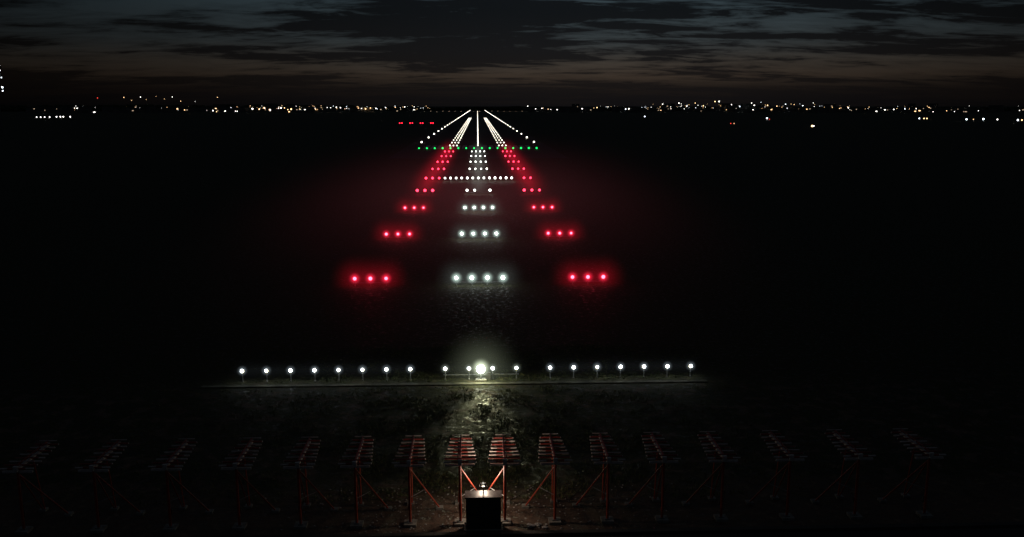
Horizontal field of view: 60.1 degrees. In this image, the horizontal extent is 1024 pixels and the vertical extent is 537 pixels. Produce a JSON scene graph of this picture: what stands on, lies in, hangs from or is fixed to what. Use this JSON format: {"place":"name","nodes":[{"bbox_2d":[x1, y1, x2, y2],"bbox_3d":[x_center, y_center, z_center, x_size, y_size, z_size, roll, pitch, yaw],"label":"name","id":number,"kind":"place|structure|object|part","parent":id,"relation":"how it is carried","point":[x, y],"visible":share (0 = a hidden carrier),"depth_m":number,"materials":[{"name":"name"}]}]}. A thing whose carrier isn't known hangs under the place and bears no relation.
{"place":"outdoors","nodes":[
{"label":"outdoors","id":0,"kind":"place"},
{"bbox_2d":[0,66,3,134],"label":"control tower","id":1,"kind":"structure","parent":0,"point":[1,129],"depth_m":516.39,"materials":[{"name":"metal"}]},
{"bbox_2d":[200,380,707,387],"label":"concrete path","id":2,"kind":"structure","parent":0,"point":[451,384],"depth_m":55.16,"materials":[{"name":"grey concrete"}]},
{"bbox_2d":[240,367,411,382],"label":"crossbar light bar","id":3,"kind":"object","parent":2,"relation":"on","point":[315,370],"visible":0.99,"depth_m":55.69,"materials":[{"name":"glass"}]},
{"bbox_2d":[0,106,1023,536],"bbox_3d":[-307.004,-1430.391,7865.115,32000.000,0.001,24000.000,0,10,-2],"label":"ground","id":4,"kind":"structure","parent":0,"point":[858,276],"depth_m":75.83,"materials":[{"name":"green plant"}]},
{"bbox_2d":[0,440,73,534],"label":"localizer antenna","id":5,"kind":"object","parent":4,"relation":"on","point":[18,469],"visible":1,"depth_m":36.21,"materials":[{"name":"metal"}]},
{"bbox_2d":[75,439,145,532],"bbox_3d":[-16.660,9.069,37.167,2.015,2.905,2.950,0,10,-2],"label":"localizer antenna","id":6,"kind":"object","parent":4,"relation":"on","point":[98,527],"visible":1,"depth_m":36.30,"materials":[{"name":"metal"}]},
{"bbox_2d":[148,438,213,531],"bbox_3d":[-13.759,9.049,37.277,2.009,2.905,2.950,0,10,-2],"label":"localizer antenna","id":7,"kind":"object","parent":4,"relation":"on","point":[170,527],"visible":1,"depth_m":36.34,"materials":[{"name":"metal"}]},
{"bbox_2d":[218,437,279,530],"bbox_3d":[-10.953,9.029,37.383,1.993,2.905,2.950,0,10,-2],"label":"localizer antenna","id":8,"kind":"object","parent":4,"relation":"on","point":[239,525],"visible":1,"depth_m":36.47,"materials":[{"name":"metal"}]},
{"bbox_2d":[280,437,338,529],"bbox_3d":[-8.464,9.012,37.477,2.012,2.905,2.950,0,10,-2],"label":"localizer antenna","id":9,"kind":"object","parent":4,"relation":"on","point":[300,524],"visible":1,"depth_m":36.54,"materials":[{"name":"metal"}]},
{"bbox_2d":[338,436,391,528],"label":"localizer antenna","id":10,"kind":"object","parent":4,"relation":"on","point":[356,523],"visible":1,"depth_m":36.66,"materials":[{"name":"metal"}]},
{"bbox_2d":[353,277,387,285],"bbox_3d":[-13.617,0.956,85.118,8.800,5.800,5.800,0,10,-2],"label":"red side row light bar","id":11,"kind":"object","parent":4,"relation":"on","point":[370,279],"visible":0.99,"depth_m":85.23,"materials":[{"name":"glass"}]},
{"bbox_2d":[385,233,410,239],"bbox_3d":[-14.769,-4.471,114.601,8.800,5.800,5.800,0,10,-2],"label":"red side row light bar","id":12,"kind":"object","parent":4,"relation":"on","point":[386,234],"visible":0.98,"depth_m":114.72,"materials":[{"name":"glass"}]},
{"bbox_2d":[404,207,423,211],"bbox_3d":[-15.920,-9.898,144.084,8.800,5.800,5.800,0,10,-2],"label":"red side row light bar","id":13,"kind":"object","parent":4,"relation":"on","point":[414,210],"visible":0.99,"depth_m":144.23,"materials":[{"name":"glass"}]},
{"bbox_2d":[392,435,442,527],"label":"localizer antenna","id":14,"kind":"object","parent":4,"relation":"on","point":[410,522],"visible":1,"depth_m":36.66,"materials":[{"name":"metal"}]},
{"bbox_2d":[416,189,433,193],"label":"red side row light bar","id":15,"kind":"object","parent":4,"relation":"on","point":[417,190],"visible":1,"depth_m":173.50,"materials":[{"name":"glass"}]},
{"bbox_2d":[443,434,476,526],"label":"localizer antenna","id":16,"kind":"object","parent":4,"relation":"on","point":[460,522],"visible":0.98,"depth_m":36.65,"materials":[{"name":"metal"}]},
{"bbox_2d":[388,110,567,157],"bbox_3d":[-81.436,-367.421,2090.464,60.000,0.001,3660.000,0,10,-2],"label":"runway","id":17,"kind":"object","parent":4,"relation":"on","point":[447,135],"visible":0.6,"depth_m":428.63,"materials":[{"name":"grey asphalt"}]},
{"bbox_2d":[449,118,505,145],"bbox_3d":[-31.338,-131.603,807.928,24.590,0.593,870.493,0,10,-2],"label":"touchdown zone lights","id":18,"kind":"object","parent":17,"relation":"on","point":[464,131],"visible":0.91,"depth_m":556.83,"materials":[{"name":"glass"}]},
{"bbox_2d":[418,147,536,148],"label":"threshold lights","id":19,"kind":"object","parent":17,"relation":"on","point":[481,148],"visible":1,"depth_m":350.81,"materials":[{"name":"glass"}]},
{"bbox_2d":[423,119,532,148],"bbox_3d":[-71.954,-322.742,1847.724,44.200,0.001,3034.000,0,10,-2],"label":"runway markings","id":20,"kind":"object","parent":17,"relation":"on","point":[471,146],"visible":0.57,"depth_m":376.12,"materials":[{"name":"white paint"}]},
{"bbox_2d":[444,177,512,180],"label":"crossbar light bar","id":21,"kind":"object","parent":4,"relation":"on","point":[478,178],"visible":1,"depth_m":203.29,"materials":[{"name":"glass"}]},
{"bbox_2d":[466,189,490,192],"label":"white approach light bar","id":22,"kind":"object","parent":4,"relation":"on","point":[478,192],"visible":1,"depth_m":174.10,"materials":[{"name":"glass"}]},
{"bbox_2d":[460,232,497,238],"bbox_3d":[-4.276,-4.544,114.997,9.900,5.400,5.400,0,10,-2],"label":"white approach light bar","id":23,"kind":"object","parent":4,"relation":"on","point":[496,233],"visible":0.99,"depth_m":114.92,"materials":[{"name":"glass"}]},
{"bbox_2d":[455,276,504,285],"bbox_3d":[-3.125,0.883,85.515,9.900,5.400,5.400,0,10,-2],"label":"white approach light bar","id":24,"kind":"object","parent":4,"relation":"on","point":[472,277],"visible":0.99,"depth_m":85.46,"materials":[{"name":"glass"}]},
{"bbox_2d":[443,365,518,379],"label":"white approach light bar","id":25,"kind":"object","parent":4,"relation":"on","point":[492,369],"visible":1,"depth_m":56.14,"materials":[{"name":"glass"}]},
{"bbox_2d":[255,483,707,533],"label":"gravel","id":26,"kind":"structure","parent":4,"relation":"on","point":[464,511],"depth_m":38.14,"materials":[{"name":"gravel"}]},
{"bbox_2d":[475,364,489,381],"bbox_3d":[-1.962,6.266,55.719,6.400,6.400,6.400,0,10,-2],"label":"sequenced flashing light","id":27,"kind":"object","parent":4,"relation":"on","point":[480,368],"visible":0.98,"depth_m":55.73,"materials":[{"name":"glass"}]},
{"bbox_2d":[464,482,502,531],"bbox_3d":[-1.169,9.734,36.190,1.600,1.950,0.750,0,10,-2],"label":"equipment cabinet","id":28,"kind":"object","parent":4,"relation":"on","point":[483,509],"visible":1,"depth_m":35.94,"materials":[{"name":"metal"}]},
{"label":"doors","id":29,"kind":"part","parent":28,"relation":"part of","materials":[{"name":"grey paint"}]},
{"bbox_2d":[488,434,521,525],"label":"localizer antenna","id":30,"kind":"object","parent":4,"relation":"on","point":[506,502],"visible":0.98,"depth_m":36.72,"materials":[{"name":"metal"}]},
{"bbox_2d":[0,104,1023,111],"bbox_3d":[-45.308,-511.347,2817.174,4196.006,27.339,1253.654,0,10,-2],"label":"distant treeline","id":31,"kind":"object","parent":4,"relation":"on","point":[11,108],"visible":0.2,"depth_m":2861.91,"materials":[{"name":"green plant"}]},
{"bbox_2d":[25,103,1023,112],"bbox_3d":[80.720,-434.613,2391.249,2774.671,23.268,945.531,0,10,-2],"label":"distant town","id":32,"kind":"object","parent":4,"relation":"on","point":[828,108],"visible":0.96,"depth_m":2304.09},
{"bbox_2d":[36,97,1018,126],"bbox_3d":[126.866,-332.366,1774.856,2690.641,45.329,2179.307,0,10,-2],"label":"distant lamp masts","id":33,"kind":"object","parent":4,"relation":"on","point":[535,108],"visible":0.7,"depth_m":2269.87,"materials":[{"name":"metal"}]},
{"bbox_2d":[527,522,548,528],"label":"rocks","id":34,"kind":"object","parent":4,"relation":"on","point":[530,525],"visible":1,"depth_m":36.48,"materials":[{"name":"grey stone"}]},
{"bbox_2d":[522,433,571,524],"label":"localizer antenna","id":35,"kind":"object","parent":4,"relation":"on","point":[554,520],"visible":1,"depth_m":36.87,"materials":[{"name":"metal"}]},
{"bbox_2d":[547,232,571,238],"bbox_3d":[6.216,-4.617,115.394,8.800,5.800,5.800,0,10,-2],"label":"red side row light bar","id":36,"kind":"object","parent":4,"relation":"on","point":[559,233],"visible":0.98,"depth_m":115.53,"materials":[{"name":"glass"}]},
{"bbox_2d":[571,275,604,284],"bbox_3d":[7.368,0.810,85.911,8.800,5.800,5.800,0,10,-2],"label":"red side row light bar","id":37,"kind":"object","parent":4,"relation":"on","point":[587,277],"visible":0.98,"depth_m":85.90,"materials":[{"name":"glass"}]},
{"bbox_2d":[572,433,625,523],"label":"localizer antenna","id":38,"kind":"object","parent":4,"relation":"on","point":[607,518],"visible":1,"depth_m":37.09,"materials":[{"name":"metal"}]},
{"bbox_2d":[197,522,1023,536],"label":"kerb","id":39,"kind":"structure","parent":4,"relation":"on","point":[729,529],"depth_m":35.98,"materials":[{"name":"concrete"}]},
{"bbox_2d":[548,363,691,378],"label":"crossbar light bar","id":40,"kind":"object","parent":4,"relation":"on","point":[620,366],"visible":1,"depth_m":56.39,"materials":[{"name":"glass"}]},
{"bbox_2d":[625,432,680,522],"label":"localizer antenna","id":41,"kind":"object","parent":4,"relation":"on","point":[661,518],"visible":1,"depth_m":37.22,"materials":[{"name":"metal"}]},
{"bbox_2d":[682,431,740,521],"bbox_3d":[8.431,8.894,38.115,2.004,2.905,2.950,0,10,-2],"label":"localizer antenna","id":42,"kind":"object","parent":4,"relation":"on","point":[720,517],"visible":1,"depth_m":37.30,"materials":[{"name":"metal"}]},
{"bbox_2d":[745,430,807,520],"bbox_3d":[11.232,8.875,38.221,2.011,2.905,2.950,0,10,-2],"label":"localizer antenna","id":43,"kind":"object","parent":4,"relation":"on","point":[786,516],"visible":1,"depth_m":37.41,"materials":[{"name":"metal"}]},
{"bbox_2d":[810,429,875,519],"bbox_3d":[14.124,8.855,38.330,1.998,2.905,2.950,0,10,-2],"label":"localizer antenna","id":44,"kind":"object","parent":4,"relation":"on","point":[854,515],"visible":1,"depth_m":37.49,"materials":[{"name":"metal"}]},
{"bbox_2d":[877,428,945,518],"bbox_3d":[17.116,8.834,38.443,1.986,2.905,2.950,0,10,-2],"label":"localizer antenna","id":45,"kind":"object","parent":4,"relation":"on","point":[924,513],"visible":1,"depth_m":37.64,"materials":[{"name":"metal"}]},
{"bbox_2d":[0,0,1023,105],"label":"sky","id":46,"kind":"structure","parent":0,"point":[58,52],"materials":[{"name":"grey"}]},
{"bbox_2d":[530,527,1023,536],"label":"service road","id":47,"kind":"structure","parent":0,"point":[992,532],"depth_m":35.87,"materials":[{"name":"grey asphalt"}]}
]}

